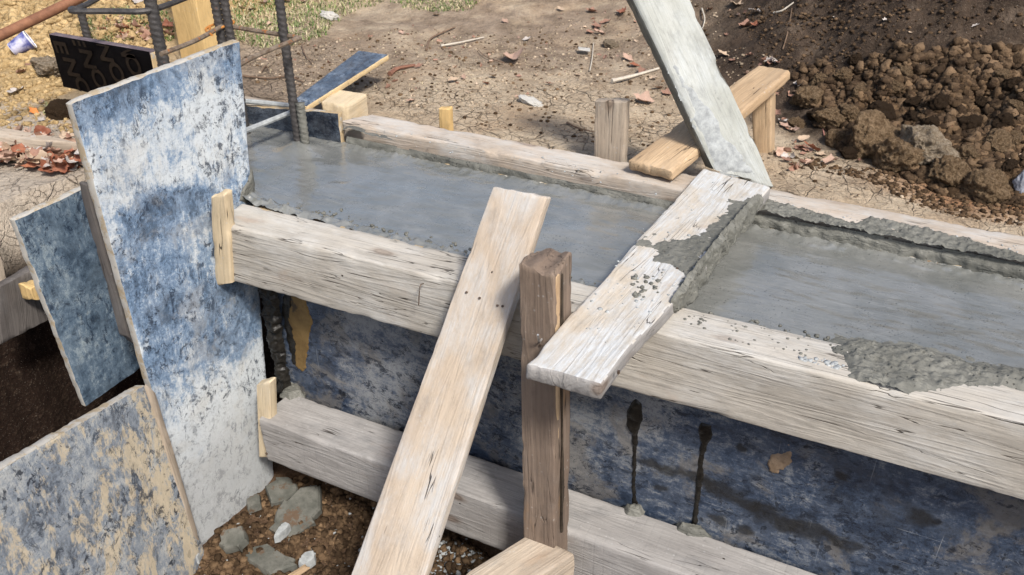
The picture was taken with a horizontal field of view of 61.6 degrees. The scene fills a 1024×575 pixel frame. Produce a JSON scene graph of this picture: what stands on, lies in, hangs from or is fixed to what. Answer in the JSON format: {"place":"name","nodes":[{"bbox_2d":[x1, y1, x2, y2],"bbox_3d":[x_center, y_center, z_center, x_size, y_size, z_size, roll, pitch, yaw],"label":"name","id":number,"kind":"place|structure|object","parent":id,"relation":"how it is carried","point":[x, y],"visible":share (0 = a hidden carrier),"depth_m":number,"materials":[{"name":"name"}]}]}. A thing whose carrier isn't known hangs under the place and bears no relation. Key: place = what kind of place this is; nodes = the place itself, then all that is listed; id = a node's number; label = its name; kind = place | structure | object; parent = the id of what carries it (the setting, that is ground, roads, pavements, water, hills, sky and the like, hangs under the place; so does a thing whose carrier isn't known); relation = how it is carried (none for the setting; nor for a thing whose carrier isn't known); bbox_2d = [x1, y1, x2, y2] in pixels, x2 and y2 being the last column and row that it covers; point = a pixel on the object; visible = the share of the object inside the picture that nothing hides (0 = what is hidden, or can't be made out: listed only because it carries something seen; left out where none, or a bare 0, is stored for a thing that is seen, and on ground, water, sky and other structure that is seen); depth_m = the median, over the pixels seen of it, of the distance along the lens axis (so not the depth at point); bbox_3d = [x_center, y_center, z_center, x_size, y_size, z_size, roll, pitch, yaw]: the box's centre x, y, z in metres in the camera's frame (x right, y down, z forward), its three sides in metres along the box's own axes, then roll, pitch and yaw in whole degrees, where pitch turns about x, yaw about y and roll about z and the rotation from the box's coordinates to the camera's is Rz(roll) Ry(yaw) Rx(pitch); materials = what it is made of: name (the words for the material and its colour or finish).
{"place":"outdoors","nodes":[
{"label":"outdoors","id":0,"kind":"place"},
{"bbox_2d":[231,0,383,47],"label":"grass","id":1,"kind":"structure","parent":0,"point":[259,11],"depth_m":4.16,"materials":[{"name":"plant"}]},
{"bbox_2d":[193,474,493,574],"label":"pit soil","id":2,"kind":"structure","parent":0,"point":[339,541],"depth_m":2.53,"materials":[{"name":"soil"}]},
{"bbox_2d":[219,526,248,553],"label":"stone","id":3,"kind":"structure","parent":2,"relation":"on","point":[235,539],"depth_m":2.48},
{"bbox_2d":[246,544,297,574],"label":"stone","id":4,"kind":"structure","parent":2,"relation":"on","point":[265,561],"depth_m":2.48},
{"bbox_2d":[265,477,297,506],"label":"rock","id":5,"kind":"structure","parent":2,"relation":"on","point":[279,490],"depth_m":2.67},
{"bbox_2d":[274,522,290,542],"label":"stone","id":6,"kind":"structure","parent":2,"relation":"on","point":[282,532],"depth_m":2.52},
{"bbox_2d":[269,485,321,541],"bbox_3d":[-0.644,0.680,2.613,0.132,0.031,0.197,20,50,19],"label":"rock","id":7,"kind":"object","parent":2,"relation":"on","point":[304,504],"depth_m":2.60,"materials":[{"name":"stone"}]},
{"bbox_2d":[298,551,315,567],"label":"stone","id":8,"kind":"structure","parent":2,"relation":"on","point":[308,558],"depth_m":2.46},
{"bbox_2d":[430,540,482,574],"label":"pit gravel","id":9,"kind":"structure","parent":2,"relation":"on","point":[462,555],"depth_m":2.45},
{"bbox_2d":[322,90,367,120],"bbox_3d":[-0.600,-0.631,3.074,0.129,0.102,0.163,9,32,14],"label":"support block","id":10,"kind":"object","parent":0,"point":[349,105],"depth_m":3.03,"materials":[{"name":"brown wood"}]},
{"bbox_2d":[390,0,479,12],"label":"grass","id":11,"kind":"structure","parent":0,"point":[440,2],"depth_m":4.32,"materials":[{"name":"plant"}]},
{"bbox_2d":[0,0,1023,574],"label":"ground","id":12,"kind":"structure","parent":0,"point":[38,396],"depth_m":3.19,"materials":[{"name":"soil"}]},
{"bbox_2d":[7,31,36,54],"bbox_3d":[-2.062,-1.021,3.608,0.087,0.086,0.086,-36,40,-9],"label":"disposable cup","id":13,"kind":"object","parent":12,"relation":"on","point":[22,42],"visible":0.94,"depth_m":3.58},
{"bbox_2d":[0,266,47,343],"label":"plank","id":14,"kind":"object","parent":12,"relation":"on","point":[19,314],"visible":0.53,"depth_m":2.37,"materials":[{"name":"grey wood"}]},
{"bbox_2d":[18,280,39,299],"bbox_3d":[-1.317,0.009,2.358,0.050,0.056,0.041,15,29,23],"label":"wood stub","id":15,"kind":"object","parent":14,"relation":"attached to","point":[28,290],"visible":0.69,"depth_m":2.34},
{"bbox_2d":[0,67,72,132],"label":"sand crumbs","id":16,"kind":"object","parent":12,"relation":"on","point":[26,98],"visible":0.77,"depth_m":3.28,"materials":[{"name":"sand"}]},
{"bbox_2d":[0,123,81,174],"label":"leaf litter","id":17,"kind":"object","parent":12,"relation":"on","point":[51,160],"visible":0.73,"depth_m":2.69,"materials":[{"name":"plant"}]},
{"bbox_2d":[0,127,77,152],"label":"flat batten","id":18,"kind":"object","parent":17,"relation":"on","point":[23,137],"visible":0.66,"depth_m":2.74,"materials":[{"name":"beige wood"}]},
{"bbox_2d":[0,0,86,41],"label":"rusty pipe","id":19,"kind":"object","parent":12,"relation":"on","point":[29,21],"visible":1,"depth_m":2.85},
{"bbox_2d":[30,55,59,76],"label":"clod","id":20,"kind":"object","parent":12,"relation":"on","point":[46,65],"visible":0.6,"depth_m":3.43,"materials":[{"name":"grey soil"}]},
{"bbox_2d":[44,99,70,119],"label":"clod","id":21,"kind":"object","parent":12,"relation":"on","point":[56,109],"visible":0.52,"depth_m":3.09,"materials":[{"name":"brown soil"}]},
{"bbox_2d":[9,186,139,405],"bbox_3d":[-1.060,-0.019,2.301,0.024,0.571,0.430,15,35,23],"label":"form panel","id":22,"kind":"object","parent":12,"relation":"on","point":[58,247],"visible":0.5,"depth_m":2.18,"materials":[{"name":"blue wood"}]},
{"bbox_2d":[76,2,91,37],"bbox_3d":[-1.682,-1.185,3.287,0.032,1.250,0.032,-10,32,-16],"label":"rebar","id":23,"kind":"object","parent":12,"relation":"on","point":[84,24],"visible":0.15,"depth_m":3.37,"materials":[{"name":"metal"}]},
{"bbox_2d":[0,0,173,70],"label":"sand crumbs","id":24,"kind":"object","parent":12,"relation":"on","point":[40,38],"visible":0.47,"depth_m":3.76,"materials":[{"name":"sand"}]},
{"bbox_2d":[0,385,203,574],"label":"form panel","id":25,"kind":"object","parent":12,"relation":"on","point":[95,491],"visible":0.98,"depth_m":2.00,"materials":[{"name":"blue wood"}]},
{"bbox_2d":[144,384,198,539],"bbox_3d":[-0.910,0.485,2.310,0.015,0.581,0.028,3,31,8],"label":"split strip","id":26,"kind":"object","parent":25,"relation":"attached to","point":[156,410],"visible":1,"depth_m":2.28,"materials":[{"name":"beige wood"}]},
{"bbox_2d":[49,32,157,92],"bbox_3d":[-1.535,-0.707,3.326,0.560,0.492,0.045,15,34,23],"label":"lettered panel","id":27,"kind":"object","parent":12,"relation":"on","point":[85,64],"visible":0.39,"depth_m":3.24,"materials":[{"name":"black wood"}]},
{"bbox_2d":[77,5,174,43],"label":"grass","id":28,"kind":"structure","parent":12,"relation":"on","point":[127,6],"depth_m":3.78,"materials":[{"name":"plant"}]},
{"bbox_2d":[96,17,174,40],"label":"leaf litter","id":29,"kind":"object","parent":12,"relation":"on","point":[146,35],"visible":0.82,"depth_m":3.77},
{"bbox_2d":[66,39,273,544],"bbox_3d":[-0.838,0.133,2.345,0.026,1.501,0.511,15,31,23],"label":"form panel","id":30,"kind":"object","parent":12,"relation":"on","point":[163,153],"visible":0.85,"depth_m":2.19,"materials":[{"name":"blue wood"}]},
{"bbox_2d":[79,181,132,342],"bbox_3d":[-0.992,-0.049,2.114,0.031,0.461,0.026,15,34,23],"label":"lath","id":31,"kind":"object","parent":30,"relation":"attached to","point":[115,299],"visible":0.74,"depth_m":2.09,"materials":[{"name":"grey wood"}]},
{"bbox_2d":[239,169,254,203],"bbox_3d":[-0.721,-0.267,2.336,0.009,0.093,0.075,15,34,23],"label":"cement skin","id":32,"kind":"object","parent":30,"relation":"attached to","point":[249,187],"visible":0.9,"depth_m":2.34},
{"bbox_2d":[170,0,217,57],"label":"square post","id":33,"kind":"object","parent":12,"relation":"on","point":[193,19],"visible":0.28,"depth_m":3.56,"materials":[{"name":"yellow wood"}]},
{"bbox_2d":[246,494,261,513],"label":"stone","id":34,"kind":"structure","parent":12,"relation":"on","point":[254,504],"depth_m":2.62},
{"bbox_2d":[245,96,313,109],"bbox_3d":[-0.841,-0.618,3.014,0.446,0.037,0.103,14,34,23],"label":"plank","id":35,"kind":"object","parent":12,"relation":"on","point":[246,97],"visible":0.06,"depth_m":3.07,"materials":[{"name":"beige wood"}]},
{"bbox_2d":[297,51,388,108],"bbox_3d":[-0.643,-0.769,3.177,0.142,0.025,0.523,12,39,20],"label":"offcut","id":36,"kind":"object","parent":35,"relation":"on","point":[357,65],"visible":0.93,"depth_m":3.18,"materials":[{"name":"blue wood"}]},
{"bbox_2d":[246,105,344,142],"bbox_3d":[-0.785,-0.207,3.135,0.562,0.955,0.022,12,33,24],"label":"form panel","id":37,"kind":"object","parent":12,"relation":"on","point":[324,125],"visible":0.06,"depth_m":2.85,"materials":[{"name":"blue wood"}]},
{"bbox_2d":[439,106,453,130],"bbox_3d":[-0.220,-0.490,2.906,0.041,0.255,0.030,14,34,23],"label":"stake","id":38,"kind":"object","parent":12,"relation":"on","point":[445,117],"visible":0.34,"depth_m":2.85,"materials":[{"name":"yellow wood"}]},
{"bbox_2d":[249,11,645,99],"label":"leaf litter","id":39,"kind":"object","parent":12,"relation":"on","point":[476,83],"visible":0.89,"depth_m":3.71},
{"bbox_2d":[352,187,550,574],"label":"diagonal brace","id":40,"kind":"object","parent":12,"relation":"on","point":[405,531],"visible":0.98,"depth_m":1.91,"materials":[{"name":"brown wood"}]},
{"bbox_2d":[518,94,542,106],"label":"stone","id":41,"kind":"object","parent":12,"relation":"on","point":[530,100],"visible":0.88,"depth_m":3.16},
{"bbox_2d":[260,397,816,574],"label":"timber beam","id":42,"kind":"structure","parent":12,"relation":"on","point":[343,450],"depth_m":2.23,"materials":[{"name":"grey wood"}]},
{"bbox_2d":[257,377,276,456],"bbox_3d":[-0.716,0.384,2.515,0.050,0.335,0.031,23,37,17],"label":"shim","id":43,"kind":"object","parent":42,"relation":"attached to","point":[266,398],"visible":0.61,"depth_m":2.46,"materials":[{"name":"brown wood"}]},
{"bbox_2d":[280,382,304,399],"bbox_3d":[-0.663,0.309,2.588,0.076,0.026,0.089,-10,32,-16],"label":"cement spill","id":44,"kind":"object","parent":42,"relation":"on","point":[293,390],"visible":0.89,"depth_m":2.57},
{"bbox_2d":[519,248,571,549],"bbox_3d":[0.074,0.349,1.936,0.091,0.936,0.119,13,33,24],"label":"post","id":45,"kind":"object","parent":42,"relation":"attached to","point":[545,294],"visible":0.82,"depth_m":1.86,"materials":[{"name":"brown wood"}]},
{"bbox_2d":[466,538,574,574],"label":"strut","id":46,"kind":"object","parent":45,"relation":"attached to","point":[525,556],"visible":1,"depth_m":2.02,"materials":[{"name":"beige wood"}]},
{"bbox_2d":[622,503,644,516],"bbox_3d":[0.307,0.558,2.171,0.060,0.026,0.057,15,34,23],"label":"cement spill","id":47,"kind":"object","parent":42,"relation":"on","point":[635,510],"visible":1,"depth_m":2.16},
{"bbox_2d":[675,522,711,537],"bbox_3d":[0.446,0.594,2.110,0.093,0.028,0.051,15,34,23],"label":"cement spill","id":48,"kind":"object","parent":42,"relation":"on","point":[690,529],"visible":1,"depth_m":2.10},
{"bbox_2d":[594,98,629,161],"bbox_3d":[0.305,-0.404,2.651,0.103,0.371,0.036,12,33,24],"label":"stake","id":49,"kind":"object","parent":12,"relation":"on","point":[611,126],"visible":0.5,"depth_m":2.59,"materials":[{"name":"beige wood"}]},
{"bbox_2d":[244,1,1022,225],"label":"soil crumbs","id":50,"kind":"object","parent":12,"relation":"on","point":[552,115],"visible":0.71,"depth_m":3.45,"materials":[{"name":"soil"}]},
{"bbox_2d":[253,205,1023,574],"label":"form panel","id":51,"kind":"object","parent":12,"relation":"on","point":[819,507],"visible":0.36,"depth_m":2.02,"materials":[{"name":"blue wood"}]},
{"bbox_2d":[257,288,290,392],"bbox_3d":[-0.698,0.149,2.504,0.075,0.432,0.029,15,34,23],"label":"cement drip","id":52,"kind":"object","parent":51,"relation":"attached to","point":[271,315],"visible":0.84,"depth_m":2.50},
{"bbox_2d":[282,294,295,364],"bbox_3d":[-0.641,0.119,2.486,0.060,0.276,0.007,15,34,23],"label":"dark smear","id":53,"kind":"object","parent":51,"relation":"attached to","point":[286,304],"visible":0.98,"depth_m":2.48},
{"bbox_2d":[288,296,312,370],"bbox_3d":[-0.605,0.132,2.473,0.099,0.300,0.006,15,34,23],"label":"peeled patch","id":54,"kind":"object","parent":51,"relation":"attached to","point":[300,320],"visible":0.94,"depth_m":2.46,"materials":[{"name":"wood"}]},
{"bbox_2d":[231,204,1023,499],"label":"timber beam","id":55,"kind":"structure","parent":51,"relation":"on","point":[970,435],"depth_m":1.77,"materials":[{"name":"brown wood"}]},
{"bbox_2d":[211,189,234,284],"bbox_3d":[-0.750,-0.123,2.245,0.059,0.315,0.032,23,38,16],"label":"shim","id":56,"kind":"object","parent":55,"relation":"attached to","point":[223,222],"visible":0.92,"depth_m":2.22,"materials":[{"name":"brown wood"}]},
{"bbox_2d":[526,169,769,398],"bbox_3d":[0.361,-0.059,2.002,0.202,0.040,1.074,17,35,25],"label":"cross board","id":57,"kind":"object","parent":55,"relation":"on","point":[575,355],"visible":0.81,"depth_m":1.80,"materials":[{"name":"white wood"}]},
{"bbox_2d":[630,272,662,297],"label":"cement crumbs","id":58,"kind":"object","parent":57,"relation":"on","point":[642,287],"visible":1,"depth_m":1.88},
{"bbox_2d":[626,0,772,188],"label":"leaning plank","id":59,"kind":"object","parent":57,"relation":"on","point":[672,32],"visible":0.94,"depth_m":2.36,"materials":[{"name":"grey wood"}]},
{"bbox_2d":[667,64,751,177],"bbox_3d":[0.562,-0.466,2.399,0.304,0.342,0.041,3,31,5],"label":"cement skin","id":60,"kind":"object","parent":59,"relation":"on","point":[726,156],"visible":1,"depth_m":2.42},
{"bbox_2d":[651,198,750,300],"bbox_3d":[0.440,-0.132,2.088,0.173,0.014,0.610,18,35,27],"label":"cement spill","id":61,"kind":"object","parent":57,"relation":"on","point":[682,255],"visible":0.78,"depth_m":2.03,"materials":[{"name":"concrete"}]},
{"bbox_2d":[670,194,763,312],"bbox_3d":[0.503,-0.086,2.042,0.019,0.108,0.618,17,35,27],"label":"cement skin","id":62,"kind":"object","parent":57,"relation":"attached to","point":[686,294],"visible":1,"depth_m":1.98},
{"bbox_2d":[798,356,844,369],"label":"cement flakes","id":63,"kind":"object","parent":55,"relation":"on","point":[835,365],"visible":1,"depth_m":1.69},
{"bbox_2d":[827,333,1023,393],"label":"cement spill","id":64,"kind":"object","parent":55,"relation":"on","point":[908,367],"visible":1,"depth_m":1.67,"materials":[{"name":"concrete"}]},
{"bbox_2d":[242,124,1023,367],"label":"fresh concrete","id":65,"kind":"object","parent":51,"relation":"on","point":[793,283],"visible":0.58,"depth_m":2.19,"materials":[{"name":"concrete"}]},
{"bbox_2d":[144,0,169,66],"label":"rebar","id":66,"kind":"object","parent":65,"relation":"in","point":[156,31],"visible":0.31,"depth_m":2.56,"materials":[{"name":"metal"}]},
{"bbox_2d":[67,0,186,14],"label":"rebar link","id":67,"kind":"object","parent":66,"relation":"attached to","point":[82,8],"visible":0.99,"depth_m":2.51,"materials":[{"name":"metal"}]},
{"bbox_2d":[210,0,225,43],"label":"rebar","id":68,"kind":"object","parent":65,"relation":"attached to","point":[217,18],"visible":0.2,"depth_m":2.70,"materials":[{"name":"metal"}]},
{"bbox_2d":[219,0,250,134],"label":"rebar","id":69,"kind":"object","parent":65,"relation":"attached to","point":[227,18],"visible":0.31,"depth_m":2.71,"materials":[{"name":"metal"}]},
{"bbox_2d":[159,24,223,56],"bbox_3d":[-0.952,-0.750,2.594,0.028,0.015,0.340,8,32,13],"label":"rebar link","id":70,"kind":"object","parent":69,"relation":"attached to","point":[188,43],"visible":1,"depth_m":2.55,"materials":[{"name":"metal"}]},
{"bbox_2d":[274,0,299,140],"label":"rebar","id":71,"kind":"object","parent":65,"relation":"in","point":[283,30],"visible":0.85,"depth_m":2.67,"materials":[{"name":"metal"}]},
{"bbox_2d":[233,25,298,38],"bbox_3d":[-0.766,-0.793,2.671,0.277,0.020,0.016,17,35,26],"label":"rebar link","id":72,"kind":"object","parent":71,"relation":"attached to","point":[259,31],"visible":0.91,"depth_m":2.67,"materials":[{"name":"metal"}]},
{"bbox_2d":[245,99,289,132],"bbox_3d":[-0.863,-0.572,2.829,0.262,0.018,0.271,15,34,23],"label":"rebar link","id":73,"kind":"object","parent":71,"relation":"attached to","point":[268,120],"visible":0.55,"depth_m":2.82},
{"bbox_2d":[241,35,301,66],"bbox_3d":[-0.726,-0.640,2.410,0.039,0.015,0.487,9,32,15],"label":"rebar link","id":74,"kind":"object","parent":71,"relation":"attached to","point":[269,50],"visible":0.7,"depth_m":2.48,"materials":[{"name":"metal"}]},
{"bbox_2d":[295,102,309,143],"bbox_3d":[-0.673,-0.505,2.776,0.030,0.189,0.030,-10,32,-16],"label":"rebar","id":75,"kind":"object","parent":65,"relation":"attached to","point":[302,122],"visible":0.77,"depth_m":2.75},
{"bbox_2d":[287,202,829,340],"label":"cement lumps","id":76,"kind":"object","parent":65,"relation":"on","point":[827,338],"visible":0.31,"depth_m":2.16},
{"bbox_2d":[626,399,642,503],"bbox_3d":[0.298,0.416,2.109,0.060,0.360,0.009,15,34,23],"label":"cement drip","id":77,"kind":"object","parent":51,"relation":"attached to","point":[634,416],"visible":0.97,"depth_m":2.06},
{"bbox_2d":[692,423,712,524],"bbox_3d":[0.443,0.455,2.047,0.039,0.339,0.009,15,34,23],"label":"cement drip","id":78,"kind":"object","parent":51,"relation":"attached to","point":[705,432],"visible":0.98,"depth_m":2.02},
{"bbox_2d":[767,444,791,472],"bbox_3d":[0.602,0.382,1.911,0.060,0.105,0.006,15,34,23],"label":"mud patch","id":79,"kind":"object","parent":51,"relation":"attached to","point":[777,462],"visible":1,"depth_m":1.92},
{"bbox_2d":[342,115,1023,264],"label":"board","id":80,"kind":"object","parent":12,"relation":"on","point":[508,154],"visible":0.47,"depth_m":2.54,"materials":[{"name":"brown wood"}]},
{"bbox_2d":[628,66,789,179],"bbox_3d":[0.602,-0.499,2.562,0.625,0.045,0.136,-38,45,-24],"label":"strut","id":81,"kind":"object","parent":80,"relation":"on","point":[673,153],"visible":0.61,"depth_m":2.50,"materials":[{"name":"brown wood"}]},
{"bbox_2d":[752,213,1023,279],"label":"cement skin","id":82,"kind":"object","parent":80,"relation":"attached to","point":[964,260],"visible":0.72,"depth_m":2.16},
{"bbox_2d":[759,199,1023,261],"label":"cement spill","id":83,"kind":"object","parent":80,"relation":"on","point":[917,234],"visible":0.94,"depth_m":2.17,"materials":[{"name":"concrete"}]},
{"bbox_2d":[446,164,1010,277],"bbox_3d":[0.771,0.228,2.481,2.947,0.869,0.020,14,34,23],"label":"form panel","id":84,"kind":"object","parent":12,"relation":"on","point":[771,228],"visible":0.07,"depth_m":2.13,"materials":[{"name":"blue wood"}]},
{"bbox_2d":[346,136,673,207],"bbox_3d":[-0.016,-0.337,2.598,1.185,0.045,0.013,15,34,23],"label":"cement skin","id":85,"kind":"object","parent":84,"relation":"attached to","point":[487,168],"visible":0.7,"depth_m":2.60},
{"bbox_2d":[752,92,775,152],"bbox_3d":[0.823,-0.512,2.804,0.065,0.281,0.067,6,30,28],"label":"stake","id":86,"kind":"object","parent":12,"relation":"on","point":[763,119],"visible":0.45,"depth_m":2.77,"materials":[{"name":"brown wood"}]},
{"bbox_2d":[728,8,813,170],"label":"leaf litter","id":87,"kind":"object","parent":12,"relation":"on","point":[782,153],"visible":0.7,"depth_m":2.80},
{"bbox_2d":[789,85,823,108],"bbox_3d":[1.056,-0.677,3.057,0.118,0.095,0.140,22,23,14],"label":"clod","id":88,"kind":"object","parent":12,"relation":"on","point":[804,96],"visible":0.89,"depth_m":3.02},
{"bbox_2d":[811,107,844,128],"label":"clod","id":89,"kind":"object","parent":12,"relation":"on","point":[825,117],"visible":0.77,"depth_m":2.90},
{"bbox_2d":[825,129,845,147],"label":"clod","id":90,"kind":"object","parent":12,"relation":"on","point":[833,137],"visible":0.87,"depth_m":2.83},
{"bbox_2d":[838,145,858,159],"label":"clod","id":91,"kind":"object","parent":12,"relation":"on","point":[848,152],"visible":0.99,"depth_m":2.72,"materials":[{"name":"soil"}]},
{"bbox_2d":[838,103,859,121],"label":"clod","id":92,"kind":"object","parent":12,"relation":"on","point":[849,112],"visible":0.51,"depth_m":2.88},
{"bbox_2d":[723,0,1023,79],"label":"soil crumbs","id":93,"kind":"object","parent":12,"relation":"on","point":[840,27],"visible":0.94,"depth_m":3.15,"materials":[{"name":"soil"}]},
{"bbox_2d":[849,109,900,158],"bbox_3d":[1.157,-0.472,2.749,0.169,0.196,0.175,10,24,4],"label":"clod","id":94,"kind":"object","parent":12,"relation":"on","point":[870,128],"visible":0.63,"depth_m":2.70,"materials":[{"name":"soil"}]},
{"bbox_2d":[867,100,896,120],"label":"clod","id":95,"kind":"object","parent":12,"relation":"on","point":[886,109],"visible":0.56,"depth_m":2.82,"materials":[{"name":"soil"}]},
{"bbox_2d":[872,136,925,172],"bbox_3d":[1.182,-0.403,2.657,0.121,0.134,0.182,-23,38,-33],"label":"clod","id":96,"kind":"object","parent":12,"relation":"on","point":[895,154],"visible":0.89,"depth_m":2.61,"materials":[{"name":"soil"}]},
{"bbox_2d":[785,155,1023,224],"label":"soil crumbs","id":97,"kind":"object","parent":12,"relation":"on","point":[921,195],"visible":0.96,"depth_m":2.51,"materials":[{"name":"soil"}]},
{"bbox_2d":[790,37,1023,206],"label":"soil crumbs","id":98,"kind":"object","parent":12,"relation":"on","point":[938,58],"visible":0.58,"depth_m":2.80,"materials":[{"name":"soil"}]},
{"bbox_2d":[833,67,851,81],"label":"clod","id":99,"kind":"object","parent":98,"relation":"on","point":[842,74],"visible":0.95,"depth_m":3.01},
{"bbox_2d":[981,128,1015,151],"bbox_3d":[1.461,-0.440,2.589,0.092,0.074,0.109,-20,53,-17],"label":"clod","id":100,"kind":"object","parent":98,"relation":"on","point":[999,139],"visible":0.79,"depth_m":2.56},
{"bbox_2d":[819,68,1023,196],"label":"soil crumbs","id":101,"kind":"object","parent":12,"relation":"on","point":[861,97],"visible":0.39,"depth_m":2.73,"materials":[{"name":"soil"}]},
{"bbox_2d":[898,124,960,164],"bbox_3d":[1.275,-0.424,2.635,0.205,0.153,0.136,24,39,34],"label":"clod","id":102,"kind":"object","parent":12,"relation":"on","point":[932,141],"visible":0.61,"depth_m":2.59,"materials":[{"name":"grey soil"}]},
{"bbox_2d":[928,93,949,110],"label":"clod","id":103,"kind":"object","parent":12,"relation":"on","point":[939,102],"visible":1,"depth_m":2.72,"materials":[{"name":"soil"}]},
{"bbox_2d":[927,154,971,186],"bbox_3d":[1.301,-0.346,2.554,0.116,0.098,0.129,32,26,22],"label":"clod","id":104,"kind":"object","parent":12,"relation":"on","point":[948,170],"visible":0.87,"depth_m":2.51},
{"bbox_2d":[957,144,979,158],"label":"clod","id":105,"kind":"object","parent":12,"relation":"on","point":[965,151],"visible":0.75,"depth_m":2.56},
{"bbox_2d":[956,114,982,129],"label":"clod","id":106,"kind":"object","parent":12,"relation":"on","point":[972,121],"visible":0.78,"depth_m":2.65,"materials":[{"name":"soil"}]},
{"bbox_2d":[961,167,1013,202],"bbox_3d":[1.376,-0.302,2.484,0.130,0.105,0.154,-17,31,-12],"label":"clod","id":107,"kind":"object","parent":12,"relation":"on","point":[990,185],"visible":0.97,"depth_m":2.45,"materials":[{"name":"soil"}]},
{"bbox_2d":[991,112,1014,127],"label":"clod","id":108,"kind":"object","parent":12,"relation":"on","point":[1004,119],"visible":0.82,"depth_m":2.60,"materials":[{"name":"soil"}]},
{"bbox_2d":[1002,77,1022,91],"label":"clod","id":109,"kind":"object","parent":12,"relation":"on","point":[1009,84],"visible":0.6,"depth_m":2.69,"materials":[{"name":"soil"}]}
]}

